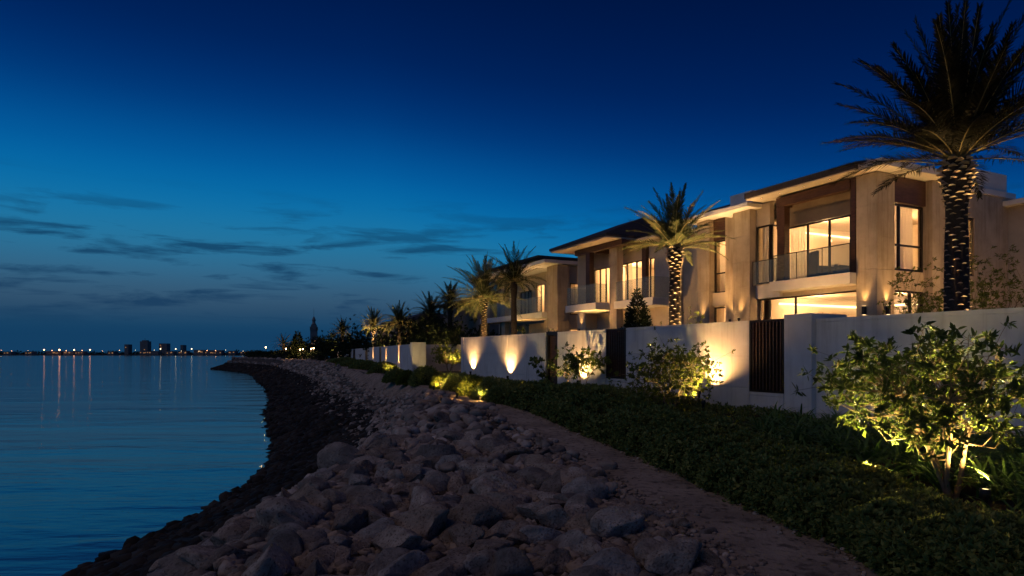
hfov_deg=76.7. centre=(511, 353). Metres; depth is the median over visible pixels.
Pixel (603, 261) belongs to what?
house
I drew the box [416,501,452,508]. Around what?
boulder
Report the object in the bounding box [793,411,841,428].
strap leaf clump
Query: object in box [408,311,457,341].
broadleaf tree
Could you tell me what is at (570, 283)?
window
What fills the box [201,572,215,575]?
boulder
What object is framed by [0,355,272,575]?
sea
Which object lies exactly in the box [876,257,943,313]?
tall shrub
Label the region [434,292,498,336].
house
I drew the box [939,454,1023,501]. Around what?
strap leaf clump
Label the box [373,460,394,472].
boulder
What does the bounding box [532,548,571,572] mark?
boulder
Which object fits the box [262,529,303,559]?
boulder
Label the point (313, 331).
tower
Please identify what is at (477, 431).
boulder
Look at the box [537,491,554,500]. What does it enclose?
boulder
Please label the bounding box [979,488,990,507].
uplight
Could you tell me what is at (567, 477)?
boulder
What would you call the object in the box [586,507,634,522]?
boulder
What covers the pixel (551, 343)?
timber gate
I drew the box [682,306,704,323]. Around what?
tall shrub
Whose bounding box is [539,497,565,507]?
boulder
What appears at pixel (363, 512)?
boulder
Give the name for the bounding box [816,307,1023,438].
garden wall
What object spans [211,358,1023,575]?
ground
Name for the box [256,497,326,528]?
boulder
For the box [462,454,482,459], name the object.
boulder
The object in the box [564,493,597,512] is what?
boulder
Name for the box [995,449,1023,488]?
strap leaf clump
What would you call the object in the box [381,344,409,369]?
garden wall
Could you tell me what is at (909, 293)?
window
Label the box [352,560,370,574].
boulder
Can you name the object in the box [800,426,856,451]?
strap leaf clump
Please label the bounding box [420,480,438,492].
boulder
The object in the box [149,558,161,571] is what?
boulder
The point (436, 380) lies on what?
bush
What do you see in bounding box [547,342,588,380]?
tree
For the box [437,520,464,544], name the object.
boulder
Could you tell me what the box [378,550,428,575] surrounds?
boulder
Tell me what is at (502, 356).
garden wall
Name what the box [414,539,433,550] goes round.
boulder
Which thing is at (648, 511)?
boulder
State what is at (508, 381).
ground cover
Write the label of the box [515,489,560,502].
boulder
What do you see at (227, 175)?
sky
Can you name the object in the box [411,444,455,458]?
boulder
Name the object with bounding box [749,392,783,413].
garden wall
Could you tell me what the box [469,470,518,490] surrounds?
boulder
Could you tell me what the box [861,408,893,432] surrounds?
strap leaf clump
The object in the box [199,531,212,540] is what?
boulder
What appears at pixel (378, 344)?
broadleaf tree
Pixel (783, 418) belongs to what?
strap leaf clump
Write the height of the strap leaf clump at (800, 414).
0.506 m
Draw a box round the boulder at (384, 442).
[366,437,392,448]
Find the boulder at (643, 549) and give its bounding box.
[633,537,689,575]
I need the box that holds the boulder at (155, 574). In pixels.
[147,573,165,575]
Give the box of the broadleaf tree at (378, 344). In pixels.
[353,327,392,359]
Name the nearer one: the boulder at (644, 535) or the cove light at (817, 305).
the boulder at (644, 535)
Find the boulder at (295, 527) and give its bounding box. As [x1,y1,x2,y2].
[265,522,305,540]
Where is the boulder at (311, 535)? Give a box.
[297,528,326,544]
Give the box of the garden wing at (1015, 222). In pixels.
[1003,197,1023,307]
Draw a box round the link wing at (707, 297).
[683,206,775,323]
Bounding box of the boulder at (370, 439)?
[361,433,386,447]
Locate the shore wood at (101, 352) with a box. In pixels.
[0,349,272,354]
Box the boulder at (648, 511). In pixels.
[628,504,668,518]
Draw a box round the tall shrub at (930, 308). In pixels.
[909,289,943,312]
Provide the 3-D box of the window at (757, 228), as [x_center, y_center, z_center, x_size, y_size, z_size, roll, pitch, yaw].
[10.437,-4.100,26.841,0.080,2.400,0.700,0,0,-26]
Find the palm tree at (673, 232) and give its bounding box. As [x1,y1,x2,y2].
[619,182,734,324]
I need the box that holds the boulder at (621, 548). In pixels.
[601,543,636,560]
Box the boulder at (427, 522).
[393,502,449,540]
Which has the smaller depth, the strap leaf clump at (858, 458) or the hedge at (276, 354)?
the strap leaf clump at (858, 458)
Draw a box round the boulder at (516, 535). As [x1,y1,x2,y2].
[505,519,529,544]
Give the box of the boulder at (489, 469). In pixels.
[481,467,495,474]
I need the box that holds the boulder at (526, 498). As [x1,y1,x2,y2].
[498,488,531,502]
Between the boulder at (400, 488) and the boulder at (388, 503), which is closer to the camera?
the boulder at (388, 503)
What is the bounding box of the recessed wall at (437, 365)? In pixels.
[426,345,460,370]
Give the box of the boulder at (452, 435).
[442,430,464,440]
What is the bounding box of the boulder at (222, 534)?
[210,518,252,545]
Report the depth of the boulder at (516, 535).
6.44 m
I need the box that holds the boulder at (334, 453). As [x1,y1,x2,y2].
[317,442,359,468]
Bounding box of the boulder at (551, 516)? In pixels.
[537,504,569,528]
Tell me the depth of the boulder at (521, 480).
9.01 m
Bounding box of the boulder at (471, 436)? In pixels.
[461,434,480,439]
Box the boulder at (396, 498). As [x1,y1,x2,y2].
[390,494,401,502]
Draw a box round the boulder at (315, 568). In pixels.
[300,557,326,575]
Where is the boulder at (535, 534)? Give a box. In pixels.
[519,525,561,544]
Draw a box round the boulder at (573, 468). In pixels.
[568,466,587,473]
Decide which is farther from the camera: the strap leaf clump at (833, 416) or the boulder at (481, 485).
the strap leaf clump at (833, 416)
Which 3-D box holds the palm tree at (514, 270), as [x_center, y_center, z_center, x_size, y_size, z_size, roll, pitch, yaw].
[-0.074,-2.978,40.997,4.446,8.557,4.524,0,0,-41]
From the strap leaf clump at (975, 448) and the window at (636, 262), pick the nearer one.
the strap leaf clump at (975, 448)
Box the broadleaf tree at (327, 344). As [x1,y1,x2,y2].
[309,326,352,358]
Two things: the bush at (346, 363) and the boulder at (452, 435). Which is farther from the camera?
the bush at (346, 363)
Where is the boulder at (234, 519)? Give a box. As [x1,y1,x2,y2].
[223,515,249,525]
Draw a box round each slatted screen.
[606,328,626,378]
[749,318,783,393]
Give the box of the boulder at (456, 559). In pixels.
[409,552,467,575]
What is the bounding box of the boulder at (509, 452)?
[503,447,533,459]
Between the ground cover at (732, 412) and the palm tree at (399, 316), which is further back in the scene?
the palm tree at (399, 316)
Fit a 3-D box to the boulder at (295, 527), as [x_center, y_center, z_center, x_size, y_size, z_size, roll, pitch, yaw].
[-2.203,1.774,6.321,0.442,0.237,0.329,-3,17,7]
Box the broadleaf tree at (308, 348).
[289,336,327,353]
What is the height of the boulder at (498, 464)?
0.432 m
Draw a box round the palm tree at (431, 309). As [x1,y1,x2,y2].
[410,291,447,327]
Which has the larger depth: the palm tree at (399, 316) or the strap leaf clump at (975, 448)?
the palm tree at (399, 316)
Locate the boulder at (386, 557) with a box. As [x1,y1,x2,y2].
[366,547,409,575]
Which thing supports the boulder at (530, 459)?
on the ground at (970, 492)
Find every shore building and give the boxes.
[3,352,15,354]
[24,351,36,354]
[46,351,62,354]
[63,351,74,354]
[75,351,87,354]
[107,351,117,354]
[124,344,131,354]
[140,340,150,350]
[140,351,161,354]
[159,343,169,353]
[165,351,176,354]
[178,351,189,354]
[180,345,185,350]
[194,350,204,354]
[205,350,224,354]
[228,351,237,354]
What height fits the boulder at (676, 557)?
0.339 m
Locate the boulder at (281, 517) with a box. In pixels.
[269,510,311,528]
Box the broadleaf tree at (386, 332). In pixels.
[371,320,429,346]
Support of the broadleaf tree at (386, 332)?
on the ground at (970, 492)
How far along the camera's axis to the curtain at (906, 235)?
23.58 m
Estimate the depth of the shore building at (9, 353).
1660.00 m
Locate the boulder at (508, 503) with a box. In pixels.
[480,491,525,516]
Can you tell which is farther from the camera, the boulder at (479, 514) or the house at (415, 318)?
the house at (415, 318)
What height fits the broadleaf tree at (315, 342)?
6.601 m
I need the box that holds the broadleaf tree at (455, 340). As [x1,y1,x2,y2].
[439,326,488,348]
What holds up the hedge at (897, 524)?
on the ground at (970, 492)
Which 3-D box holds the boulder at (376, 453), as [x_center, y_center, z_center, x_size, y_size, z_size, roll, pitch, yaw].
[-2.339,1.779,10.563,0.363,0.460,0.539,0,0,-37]
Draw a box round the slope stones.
[166,359,459,575]
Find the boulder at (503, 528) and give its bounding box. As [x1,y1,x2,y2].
[483,520,518,538]
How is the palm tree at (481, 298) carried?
on the ground at (970, 492)
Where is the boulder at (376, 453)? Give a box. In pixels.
[361,449,383,457]
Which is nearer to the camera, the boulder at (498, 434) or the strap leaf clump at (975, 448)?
the strap leaf clump at (975, 448)
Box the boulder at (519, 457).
[513,454,528,464]
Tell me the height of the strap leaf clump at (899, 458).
0.555 m
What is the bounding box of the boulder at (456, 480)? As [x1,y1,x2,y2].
[447,472,466,491]
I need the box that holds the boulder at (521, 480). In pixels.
[517,477,526,484]
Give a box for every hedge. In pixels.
[243,350,264,357]
[260,349,288,358]
[296,350,326,360]
[503,378,1023,575]
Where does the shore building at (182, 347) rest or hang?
on the shore at (98, 354)
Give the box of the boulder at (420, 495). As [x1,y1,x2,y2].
[408,486,436,510]
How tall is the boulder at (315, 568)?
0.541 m
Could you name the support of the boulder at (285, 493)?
on the ground at (970, 492)
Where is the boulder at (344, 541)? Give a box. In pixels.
[327,536,352,546]
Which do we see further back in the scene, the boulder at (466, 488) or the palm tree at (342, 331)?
the palm tree at (342, 331)
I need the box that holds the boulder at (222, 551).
[198,544,253,570]
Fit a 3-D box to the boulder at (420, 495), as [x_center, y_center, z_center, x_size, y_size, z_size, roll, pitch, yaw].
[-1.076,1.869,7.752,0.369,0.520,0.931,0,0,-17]
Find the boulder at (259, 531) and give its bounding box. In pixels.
[237,525,270,541]
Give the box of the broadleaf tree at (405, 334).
[378,308,450,345]
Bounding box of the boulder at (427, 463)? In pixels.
[409,460,432,468]
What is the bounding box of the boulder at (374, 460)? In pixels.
[349,455,386,468]
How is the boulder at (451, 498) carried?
on the ground at (970, 492)
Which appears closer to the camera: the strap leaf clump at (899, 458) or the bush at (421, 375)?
the strap leaf clump at (899, 458)
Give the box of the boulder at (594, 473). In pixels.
[584,469,600,477]
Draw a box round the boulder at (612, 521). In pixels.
[590,506,644,537]
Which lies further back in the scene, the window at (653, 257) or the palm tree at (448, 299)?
the palm tree at (448, 299)
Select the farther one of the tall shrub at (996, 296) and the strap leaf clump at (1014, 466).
the tall shrub at (996, 296)
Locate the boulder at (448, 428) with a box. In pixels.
[431,426,455,433]
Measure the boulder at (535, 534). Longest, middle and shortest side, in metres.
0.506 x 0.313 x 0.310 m
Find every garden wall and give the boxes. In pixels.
[355,348,364,359]
[367,347,379,361]
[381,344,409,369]
[410,342,425,370]
[461,337,465,372]
[464,333,545,381]
[557,329,605,384]
[606,378,625,388]
[626,321,750,410]
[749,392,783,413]
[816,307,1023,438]
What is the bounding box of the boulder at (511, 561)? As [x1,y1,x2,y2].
[489,547,533,575]
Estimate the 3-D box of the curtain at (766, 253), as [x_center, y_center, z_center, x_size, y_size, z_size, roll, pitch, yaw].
[10.657,-4.150,26.938,0.070,2.500,0.600,0,0,-26]
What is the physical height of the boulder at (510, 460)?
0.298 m
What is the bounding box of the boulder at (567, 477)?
[560,471,589,486]
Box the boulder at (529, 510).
[516,501,549,520]
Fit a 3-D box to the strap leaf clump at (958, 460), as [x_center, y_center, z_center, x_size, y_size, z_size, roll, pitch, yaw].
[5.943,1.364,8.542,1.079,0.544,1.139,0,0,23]
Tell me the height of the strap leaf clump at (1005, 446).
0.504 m
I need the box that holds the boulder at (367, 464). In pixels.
[357,460,372,471]
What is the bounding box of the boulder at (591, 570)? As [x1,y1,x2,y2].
[569,565,611,575]
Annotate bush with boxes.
[325,357,356,363]
[335,359,362,366]
[348,360,377,369]
[365,360,400,374]
[381,368,402,383]
[395,369,412,385]
[408,365,439,386]
[428,374,446,388]
[440,372,461,391]
[455,375,482,395]
[469,378,504,400]
[484,383,514,404]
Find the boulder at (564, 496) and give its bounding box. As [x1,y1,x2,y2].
[553,492,598,508]
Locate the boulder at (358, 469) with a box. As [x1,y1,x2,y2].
[343,464,369,477]
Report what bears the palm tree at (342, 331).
on the ground at (970, 492)
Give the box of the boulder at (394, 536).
[370,525,422,549]
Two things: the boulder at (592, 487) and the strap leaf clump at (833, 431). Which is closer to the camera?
the boulder at (592, 487)
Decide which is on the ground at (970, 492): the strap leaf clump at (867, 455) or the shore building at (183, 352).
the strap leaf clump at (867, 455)
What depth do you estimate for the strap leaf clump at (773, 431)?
11.57 m
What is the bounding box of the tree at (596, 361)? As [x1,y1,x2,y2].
[556,345,612,382]
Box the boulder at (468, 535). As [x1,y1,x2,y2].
[448,524,484,547]
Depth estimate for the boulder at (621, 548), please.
6.02 m
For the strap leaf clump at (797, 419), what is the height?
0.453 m
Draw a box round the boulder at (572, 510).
[565,504,590,518]
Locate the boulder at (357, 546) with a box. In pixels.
[348,538,373,555]
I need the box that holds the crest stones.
[184,395,742,575]
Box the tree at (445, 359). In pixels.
[430,342,460,372]
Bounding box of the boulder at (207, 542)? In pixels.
[201,538,213,545]
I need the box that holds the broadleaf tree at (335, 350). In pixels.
[323,334,371,359]
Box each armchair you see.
[809,250,833,276]
[834,264,848,273]
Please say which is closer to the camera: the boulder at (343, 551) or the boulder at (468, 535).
the boulder at (343, 551)
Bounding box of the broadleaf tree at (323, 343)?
[307,330,347,357]
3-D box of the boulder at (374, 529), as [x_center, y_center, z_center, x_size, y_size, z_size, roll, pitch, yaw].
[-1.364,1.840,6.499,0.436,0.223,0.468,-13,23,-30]
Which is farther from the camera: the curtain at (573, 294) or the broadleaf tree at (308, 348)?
the broadleaf tree at (308, 348)
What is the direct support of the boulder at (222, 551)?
on the ground at (970, 492)
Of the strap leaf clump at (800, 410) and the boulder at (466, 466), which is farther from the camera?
the strap leaf clump at (800, 410)
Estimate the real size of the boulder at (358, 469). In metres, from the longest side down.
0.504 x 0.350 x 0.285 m
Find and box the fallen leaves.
[515,410,864,575]
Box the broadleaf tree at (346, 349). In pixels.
[335,334,367,357]
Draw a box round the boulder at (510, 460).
[504,455,517,463]
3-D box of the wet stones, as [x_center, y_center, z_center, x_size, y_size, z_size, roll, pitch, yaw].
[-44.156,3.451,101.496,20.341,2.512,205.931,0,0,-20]
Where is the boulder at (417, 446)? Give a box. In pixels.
[404,443,426,448]
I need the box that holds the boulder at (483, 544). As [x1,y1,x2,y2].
[470,539,509,552]
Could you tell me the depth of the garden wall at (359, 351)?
78.60 m
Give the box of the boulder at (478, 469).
[470,462,497,478]
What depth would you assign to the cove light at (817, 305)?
28.43 m
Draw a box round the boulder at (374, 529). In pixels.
[353,517,394,538]
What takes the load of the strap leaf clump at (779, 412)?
on the ground at (970, 492)
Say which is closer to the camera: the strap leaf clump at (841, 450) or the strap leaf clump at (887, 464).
the strap leaf clump at (887, 464)
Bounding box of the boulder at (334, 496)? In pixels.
[321,488,346,504]
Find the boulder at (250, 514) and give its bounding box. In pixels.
[242,511,255,517]
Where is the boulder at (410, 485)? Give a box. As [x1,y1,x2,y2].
[404,482,434,497]
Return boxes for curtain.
[571,284,576,313]
[625,263,632,299]
[720,241,724,290]
[763,226,773,284]
[791,226,805,278]
[895,206,912,269]
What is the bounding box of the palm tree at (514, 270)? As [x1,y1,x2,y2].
[479,241,547,334]
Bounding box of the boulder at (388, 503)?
[381,497,395,513]
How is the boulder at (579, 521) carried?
on the ground at (970, 492)
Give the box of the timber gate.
[546,331,558,383]
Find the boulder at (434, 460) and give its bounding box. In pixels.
[421,456,440,469]
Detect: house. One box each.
[376,325,387,339]
[381,314,442,340]
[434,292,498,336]
[469,255,577,335]
[549,218,682,330]
[700,158,1015,320]
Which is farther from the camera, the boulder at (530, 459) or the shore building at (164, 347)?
the shore building at (164, 347)
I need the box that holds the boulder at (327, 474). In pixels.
[309,468,333,479]
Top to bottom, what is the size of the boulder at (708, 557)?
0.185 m
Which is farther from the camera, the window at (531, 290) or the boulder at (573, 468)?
the window at (531, 290)
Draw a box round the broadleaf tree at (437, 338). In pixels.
[393,310,466,344]
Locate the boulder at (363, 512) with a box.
[352,508,367,518]
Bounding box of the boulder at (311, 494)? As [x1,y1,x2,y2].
[288,483,331,512]
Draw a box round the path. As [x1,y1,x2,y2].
[341,366,877,575]
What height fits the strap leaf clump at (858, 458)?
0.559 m
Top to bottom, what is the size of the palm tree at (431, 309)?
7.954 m
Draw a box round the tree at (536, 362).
[528,356,557,379]
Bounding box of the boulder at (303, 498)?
[297,496,308,502]
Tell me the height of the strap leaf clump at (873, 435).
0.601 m
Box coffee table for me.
[824,266,848,268]
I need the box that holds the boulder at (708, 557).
[697,548,721,567]
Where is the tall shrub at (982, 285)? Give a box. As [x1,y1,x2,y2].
[917,246,1023,308]
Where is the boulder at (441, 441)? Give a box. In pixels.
[427,439,446,444]
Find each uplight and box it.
[701,400,705,410]
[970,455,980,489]
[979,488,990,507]
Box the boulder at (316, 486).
[309,482,319,490]
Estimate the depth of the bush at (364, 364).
49.07 m
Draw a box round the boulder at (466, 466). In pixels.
[458,460,476,477]
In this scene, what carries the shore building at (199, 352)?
on the shore at (98, 354)
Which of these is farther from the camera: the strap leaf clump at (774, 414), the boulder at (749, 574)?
the strap leaf clump at (774, 414)
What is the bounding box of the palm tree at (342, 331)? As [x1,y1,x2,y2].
[327,317,354,340]
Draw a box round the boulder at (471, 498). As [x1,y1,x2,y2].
[459,494,499,508]
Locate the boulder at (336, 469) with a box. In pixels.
[332,464,351,473]
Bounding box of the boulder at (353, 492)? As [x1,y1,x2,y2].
[345,485,391,501]
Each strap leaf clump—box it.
[739,413,780,433]
[751,410,793,426]
[753,401,792,419]
[754,413,796,430]
[757,403,792,422]
[758,417,790,439]
[768,417,809,434]
[775,424,819,443]
[781,414,828,440]
[781,425,826,446]
[783,404,819,417]
[786,410,815,426]
[790,407,820,420]
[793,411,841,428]
[795,421,840,435]
[797,422,846,444]
[800,413,835,427]
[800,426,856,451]
[803,413,840,421]
[806,421,871,461]
[807,407,857,425]
[807,409,866,436]
[808,409,844,424]
[808,419,885,449]
[828,414,879,444]
[830,430,905,468]
[834,412,869,427]
[834,414,880,439]
[837,430,904,460]
[848,407,871,431]
[855,451,908,471]
[856,455,926,481]
[858,431,926,479]
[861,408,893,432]
[864,439,925,468]
[865,419,916,447]
[869,430,905,457]
[883,471,930,487]
[884,444,968,482]
[900,452,997,495]
[902,436,963,470]
[936,442,1007,478]
[938,423,988,447]
[939,430,1003,454]
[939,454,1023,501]
[940,424,990,440]
[942,429,1023,453]
[947,493,1023,513]
[950,446,1023,488]
[952,437,1014,469]
[952,460,1023,511]
[957,425,993,448]
[957,439,1023,481]
[970,417,1015,440]
[970,428,1023,459]
[975,422,1023,446]
[979,431,1023,449]
[979,435,1021,463]
[981,447,1023,485]
[985,471,1023,502]
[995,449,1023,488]
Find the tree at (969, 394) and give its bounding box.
[791,316,1023,499]
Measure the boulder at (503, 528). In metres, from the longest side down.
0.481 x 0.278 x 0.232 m
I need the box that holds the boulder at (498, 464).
[491,459,507,473]
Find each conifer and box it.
[285,331,306,358]
[621,287,652,327]
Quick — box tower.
[310,316,317,343]
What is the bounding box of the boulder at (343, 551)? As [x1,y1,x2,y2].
[295,545,350,573]
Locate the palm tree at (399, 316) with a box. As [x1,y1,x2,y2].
[378,300,421,344]
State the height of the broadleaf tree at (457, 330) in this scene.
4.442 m
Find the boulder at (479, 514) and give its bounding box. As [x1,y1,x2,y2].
[447,501,502,528]
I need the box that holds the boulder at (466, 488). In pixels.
[456,484,473,494]
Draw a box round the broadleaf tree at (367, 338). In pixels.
[330,315,385,356]
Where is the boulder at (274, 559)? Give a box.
[241,542,295,575]
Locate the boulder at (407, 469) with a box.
[401,463,422,475]
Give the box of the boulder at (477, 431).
[464,429,483,437]
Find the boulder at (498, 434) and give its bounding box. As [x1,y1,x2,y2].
[489,430,509,440]
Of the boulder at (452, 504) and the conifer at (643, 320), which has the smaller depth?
the boulder at (452, 504)
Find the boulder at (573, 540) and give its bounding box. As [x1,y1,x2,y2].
[554,530,601,556]
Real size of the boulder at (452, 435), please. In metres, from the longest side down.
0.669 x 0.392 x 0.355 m
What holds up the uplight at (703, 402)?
on the ground at (970, 492)
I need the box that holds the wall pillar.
[784,313,846,417]
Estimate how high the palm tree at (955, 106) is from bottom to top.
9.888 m
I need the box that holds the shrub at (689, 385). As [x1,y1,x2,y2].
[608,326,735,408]
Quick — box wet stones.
[74,362,379,575]
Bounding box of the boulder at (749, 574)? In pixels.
[743,572,759,575]
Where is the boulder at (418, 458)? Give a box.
[409,455,424,461]
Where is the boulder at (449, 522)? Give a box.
[444,518,455,528]
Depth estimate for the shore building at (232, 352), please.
1660.00 m
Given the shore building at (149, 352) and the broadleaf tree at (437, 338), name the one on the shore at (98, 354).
the shore building at (149, 352)
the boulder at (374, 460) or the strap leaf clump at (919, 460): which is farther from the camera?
the boulder at (374, 460)
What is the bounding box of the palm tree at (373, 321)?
[353,307,392,342]
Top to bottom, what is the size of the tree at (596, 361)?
1.666 m
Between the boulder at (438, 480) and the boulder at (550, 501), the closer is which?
the boulder at (550, 501)
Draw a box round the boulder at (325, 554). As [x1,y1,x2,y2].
[298,543,339,568]
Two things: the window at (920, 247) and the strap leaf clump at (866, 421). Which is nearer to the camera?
the strap leaf clump at (866, 421)
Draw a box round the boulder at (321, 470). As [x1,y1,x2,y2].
[310,468,335,476]
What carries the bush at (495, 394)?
on the ground at (970, 492)
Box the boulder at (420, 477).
[407,474,424,482]
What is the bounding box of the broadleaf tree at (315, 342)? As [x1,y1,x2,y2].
[308,334,330,356]
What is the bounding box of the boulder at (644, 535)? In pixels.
[633,531,656,548]
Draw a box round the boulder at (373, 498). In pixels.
[349,490,393,513]
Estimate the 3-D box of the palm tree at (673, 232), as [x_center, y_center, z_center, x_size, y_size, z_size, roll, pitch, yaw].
[6.601,-2.711,26.614,4.493,8.294,4.573,0,0,0]
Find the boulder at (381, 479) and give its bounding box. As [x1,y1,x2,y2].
[371,477,387,482]
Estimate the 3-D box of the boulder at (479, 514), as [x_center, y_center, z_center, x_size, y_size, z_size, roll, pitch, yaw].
[-0.437,1.780,6.923,0.662,0.393,0.318,-13,-10,8]
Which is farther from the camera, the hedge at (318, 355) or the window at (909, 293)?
the hedge at (318, 355)
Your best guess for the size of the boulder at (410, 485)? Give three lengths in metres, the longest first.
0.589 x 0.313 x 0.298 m
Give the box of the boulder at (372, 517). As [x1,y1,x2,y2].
[366,510,384,525]
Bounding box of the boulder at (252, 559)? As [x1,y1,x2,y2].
[244,551,263,567]
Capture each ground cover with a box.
[439,371,628,392]
[589,383,992,458]
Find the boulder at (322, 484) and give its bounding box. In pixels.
[297,476,330,490]
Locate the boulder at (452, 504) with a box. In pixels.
[446,501,457,506]
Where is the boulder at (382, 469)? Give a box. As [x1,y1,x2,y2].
[374,463,390,478]
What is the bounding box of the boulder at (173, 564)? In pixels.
[158,545,221,575]
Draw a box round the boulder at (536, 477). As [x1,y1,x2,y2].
[516,466,551,488]
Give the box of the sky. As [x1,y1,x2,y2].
[0,0,1023,353]
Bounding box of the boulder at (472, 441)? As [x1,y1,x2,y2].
[453,439,476,447]
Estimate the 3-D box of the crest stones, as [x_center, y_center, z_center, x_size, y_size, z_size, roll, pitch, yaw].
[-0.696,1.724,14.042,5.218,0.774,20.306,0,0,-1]
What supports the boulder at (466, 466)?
on the ground at (970, 492)
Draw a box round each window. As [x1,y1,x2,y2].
[521,290,531,313]
[536,284,543,311]
[570,283,577,314]
[594,267,608,302]
[623,260,641,299]
[650,257,654,296]
[714,240,724,292]
[714,307,724,322]
[756,224,770,284]
[760,290,855,319]
[771,224,776,281]
[790,215,850,276]
[895,203,922,272]
[895,290,922,313]
[968,218,972,275]
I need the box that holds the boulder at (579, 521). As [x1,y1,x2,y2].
[564,513,589,530]
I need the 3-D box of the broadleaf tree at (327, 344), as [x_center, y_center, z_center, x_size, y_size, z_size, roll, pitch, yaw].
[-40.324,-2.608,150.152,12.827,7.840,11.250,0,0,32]
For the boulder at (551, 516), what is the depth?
7.01 m
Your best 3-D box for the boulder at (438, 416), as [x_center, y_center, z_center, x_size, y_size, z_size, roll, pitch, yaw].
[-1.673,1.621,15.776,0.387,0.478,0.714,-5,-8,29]
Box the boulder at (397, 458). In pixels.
[383,451,409,465]
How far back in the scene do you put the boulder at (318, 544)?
5.84 m
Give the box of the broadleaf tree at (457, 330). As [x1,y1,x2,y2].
[427,313,494,344]
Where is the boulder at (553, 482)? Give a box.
[538,470,561,492]
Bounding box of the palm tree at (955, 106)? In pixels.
[821,0,1023,311]
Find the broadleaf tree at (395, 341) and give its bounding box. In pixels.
[383,333,409,346]
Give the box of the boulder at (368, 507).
[342,504,387,516]
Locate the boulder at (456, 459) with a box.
[435,454,463,471]
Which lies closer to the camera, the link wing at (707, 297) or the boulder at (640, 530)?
the boulder at (640, 530)
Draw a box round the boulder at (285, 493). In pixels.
[280,487,290,497]
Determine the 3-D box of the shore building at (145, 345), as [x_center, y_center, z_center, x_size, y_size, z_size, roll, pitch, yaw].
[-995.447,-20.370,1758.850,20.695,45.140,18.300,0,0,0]
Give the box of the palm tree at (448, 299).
[429,281,468,329]
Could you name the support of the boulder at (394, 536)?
on the ground at (970, 492)
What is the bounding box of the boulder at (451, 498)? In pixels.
[433,495,461,503]
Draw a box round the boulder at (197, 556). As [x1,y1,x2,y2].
[176,545,218,568]
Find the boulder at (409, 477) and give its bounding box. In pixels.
[402,474,417,480]
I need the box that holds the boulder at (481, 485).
[471,477,500,494]
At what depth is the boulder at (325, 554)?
5.66 m
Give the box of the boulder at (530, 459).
[524,454,553,467]
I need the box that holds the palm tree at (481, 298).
[440,252,529,336]
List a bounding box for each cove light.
[779,303,855,307]
[806,232,849,238]
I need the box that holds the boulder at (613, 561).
[581,547,640,575]
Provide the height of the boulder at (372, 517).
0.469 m
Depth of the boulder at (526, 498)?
7.89 m
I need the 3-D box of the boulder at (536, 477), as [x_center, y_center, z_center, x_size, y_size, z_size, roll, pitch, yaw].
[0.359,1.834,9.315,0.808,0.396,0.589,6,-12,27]
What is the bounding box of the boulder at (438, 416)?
[433,411,449,421]
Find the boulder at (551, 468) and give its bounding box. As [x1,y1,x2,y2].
[532,462,569,474]
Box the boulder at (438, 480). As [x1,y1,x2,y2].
[422,470,450,490]
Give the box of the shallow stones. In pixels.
[181,390,276,520]
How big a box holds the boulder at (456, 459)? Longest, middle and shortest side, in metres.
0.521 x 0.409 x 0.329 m
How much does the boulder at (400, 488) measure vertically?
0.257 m
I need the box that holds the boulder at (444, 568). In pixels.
[423,562,458,575]
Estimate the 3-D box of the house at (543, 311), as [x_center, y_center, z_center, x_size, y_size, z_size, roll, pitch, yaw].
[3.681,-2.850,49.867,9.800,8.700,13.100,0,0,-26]
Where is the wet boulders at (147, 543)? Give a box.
[62,364,366,575]
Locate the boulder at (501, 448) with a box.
[489,445,508,455]
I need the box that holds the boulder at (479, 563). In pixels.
[463,549,496,575]
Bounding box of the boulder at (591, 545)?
[583,537,602,555]
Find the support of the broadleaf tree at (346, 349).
on the ground at (970, 492)
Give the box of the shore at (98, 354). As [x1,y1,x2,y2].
[0,354,239,354]
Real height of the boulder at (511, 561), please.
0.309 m
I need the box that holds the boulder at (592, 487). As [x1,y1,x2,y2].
[561,476,608,498]
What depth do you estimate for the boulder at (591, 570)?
5.19 m
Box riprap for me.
[227,356,736,569]
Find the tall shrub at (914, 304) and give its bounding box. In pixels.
[903,298,919,313]
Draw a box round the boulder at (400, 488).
[391,481,409,495]
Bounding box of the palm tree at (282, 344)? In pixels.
[270,334,291,350]
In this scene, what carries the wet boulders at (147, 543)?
on the ground at (970, 492)
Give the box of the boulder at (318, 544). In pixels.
[309,538,329,551]
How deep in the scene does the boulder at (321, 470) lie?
9.53 m
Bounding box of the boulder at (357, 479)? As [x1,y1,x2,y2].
[348,474,371,485]
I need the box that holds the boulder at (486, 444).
[477,437,512,451]
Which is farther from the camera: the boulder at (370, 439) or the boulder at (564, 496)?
the boulder at (370, 439)
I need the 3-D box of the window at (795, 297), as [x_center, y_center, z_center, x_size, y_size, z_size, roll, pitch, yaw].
[11.485,-0.490,25.077,0.080,3.580,4.750,0,0,-26]
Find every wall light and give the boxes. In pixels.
[862,306,865,314]
[886,306,890,314]
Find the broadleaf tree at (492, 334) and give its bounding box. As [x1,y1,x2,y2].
[472,330,501,336]
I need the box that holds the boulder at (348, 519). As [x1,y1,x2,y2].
[331,508,367,532]
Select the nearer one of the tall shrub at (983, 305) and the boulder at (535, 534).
the boulder at (535, 534)
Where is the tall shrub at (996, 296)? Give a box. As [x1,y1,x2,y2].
[980,244,1023,308]
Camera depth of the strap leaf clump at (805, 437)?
10.73 m
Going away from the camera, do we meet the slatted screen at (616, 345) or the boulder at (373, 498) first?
the boulder at (373, 498)
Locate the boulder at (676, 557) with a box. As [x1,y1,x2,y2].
[644,537,701,575]
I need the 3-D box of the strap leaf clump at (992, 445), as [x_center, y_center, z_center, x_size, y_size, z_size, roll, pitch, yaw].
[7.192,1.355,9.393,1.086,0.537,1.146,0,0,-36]
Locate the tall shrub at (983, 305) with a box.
[970,292,993,309]
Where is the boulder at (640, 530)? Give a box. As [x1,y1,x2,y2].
[638,519,648,532]

